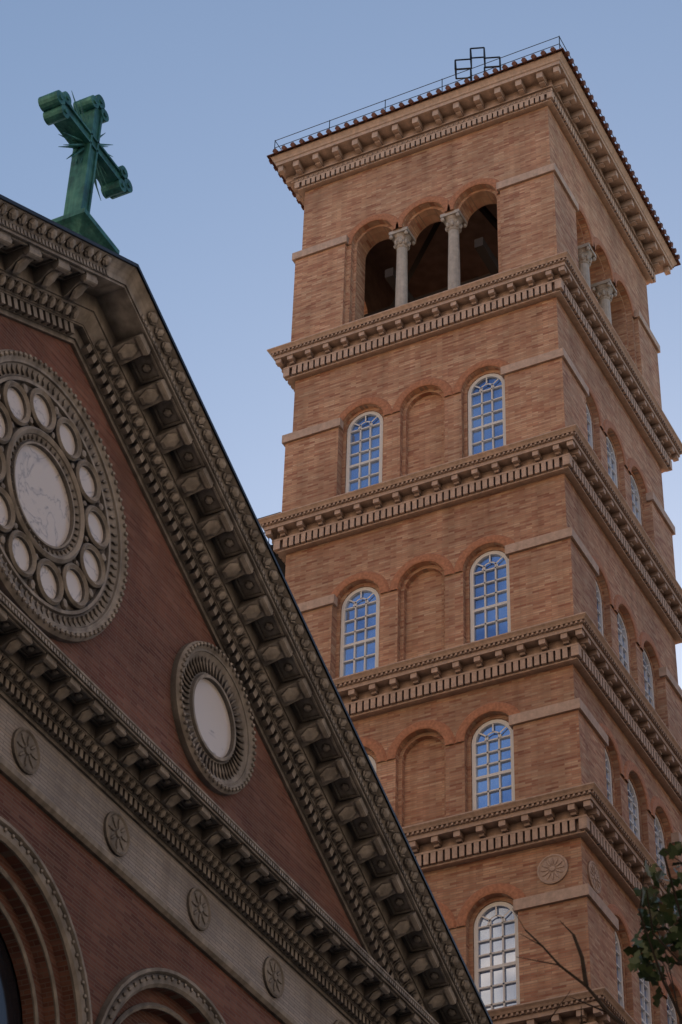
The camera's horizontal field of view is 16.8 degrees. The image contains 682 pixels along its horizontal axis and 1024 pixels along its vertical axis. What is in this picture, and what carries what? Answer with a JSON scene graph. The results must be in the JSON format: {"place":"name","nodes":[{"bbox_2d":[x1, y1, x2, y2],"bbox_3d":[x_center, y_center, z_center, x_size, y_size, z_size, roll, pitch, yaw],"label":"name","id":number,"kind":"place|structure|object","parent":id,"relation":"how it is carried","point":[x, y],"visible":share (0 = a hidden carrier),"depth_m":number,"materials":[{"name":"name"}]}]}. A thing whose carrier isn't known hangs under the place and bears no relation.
{"place":"outdoors","nodes":[
{"label":"outdoors","id":0,"kind":"place"},
{"bbox_2d":[0,0,681,688],"label":"sky","id":1,"kind":"structure","parent":0,"point":[197,95],"materials":[{"name":"blue"}]},
{"label":"ground","id":2,"kind":"structure","parent":0,"visible":0},
{"bbox_2d":[0,315,361,1023],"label":"brick wall","id":3,"kind":"structure","parent":2,"relation":"on","point":[124,661],"depth_m":28.20,"materials":[{"name":"red brick"}]},
{"bbox_2d":[0,198,489,1023],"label":"stone trim","id":4,"kind":"structure","parent":3,"relation":"attached to","point":[260,668],"depth_m":29.75,"materials":[{"name":"grey stone"}]},
{"bbox_2d":[38,90,132,253],"bbox_3d":[-3.548,-4.255,31.196,0.920,3.967,2.000,-17,-42,21],"label":"gable cross","id":5,"kind":"object","parent":4,"relation":"on","point":[78,124],"visible":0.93,"depth_m":31.46,"materials":[{"name":"green metal"}]},
{"bbox_2d":[0,387,230,757],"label":"church marble discs","id":6,"kind":"object","parent":4,"relation":"in","point":[42,495],"visible":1,"depth_m":27.92,"materials":[{"name":"white stone"}]},
{"bbox_2d":[0,194,492,1023],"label":"gable roof edge","id":7,"kind":"object","parent":4,"relation":"on","point":[10,1004],"visible":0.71,"depth_m":30.38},
{"bbox_2d":[282,106,681,1023],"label":"brick tower wall","id":8,"kind":"structure","parent":2,"relation":"on","point":[414,572],"depth_m":54.95,"materials":[{"name":"orange brick"}]},
{"bbox_2d":[364,206,498,316],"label":"belfry interior","id":9,"kind":"object","parent":8,"relation":"attached to","point":[485,253],"visible":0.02,"depth_m":61.88,"materials":[{"name":"brown"}]},
{"bbox_2d":[258,51,681,1023],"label":"stone cornices","id":10,"kind":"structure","parent":8,"relation":"attached to","point":[588,813],"depth_m":55.28,"materials":[{"name":"beige stone"}]},
{"bbox_2d":[267,47,680,268],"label":"tower roof tiles","id":11,"kind":"object","parent":10,"relation":"on","point":[448,88],"visible":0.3,"depth_m":63.02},
{"bbox_2d":[258,36,672,576],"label":"tower ironwork","id":12,"kind":"object","parent":11,"relation":"on","point":[282,565],"visible":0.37,"depth_m":63.44,"materials":[{"name":"black metal"}]},
{"bbox_2d":[339,373,676,1023],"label":"tower windows","id":13,"kind":"structure","parent":8,"relation":"in","point":[496,964],"depth_m":52.46,"materials":[{"name":"glass"}]},
{"bbox_2d":[512,850,681,1023],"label":"tree branches","id":14,"kind":"object","parent":2,"relation":"on","point":[584,982],"visible":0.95,"depth_m":13.98,"materials":[{"name":"brown plant"}]},
{"bbox_2d":[623,841,681,1007],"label":"tree leaves","id":15,"kind":"object","parent":14,"relation":"attached to","point":[663,914],"visible":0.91,"depth_m":15.20,"materials":[{"name":"green plant"}]}
]}

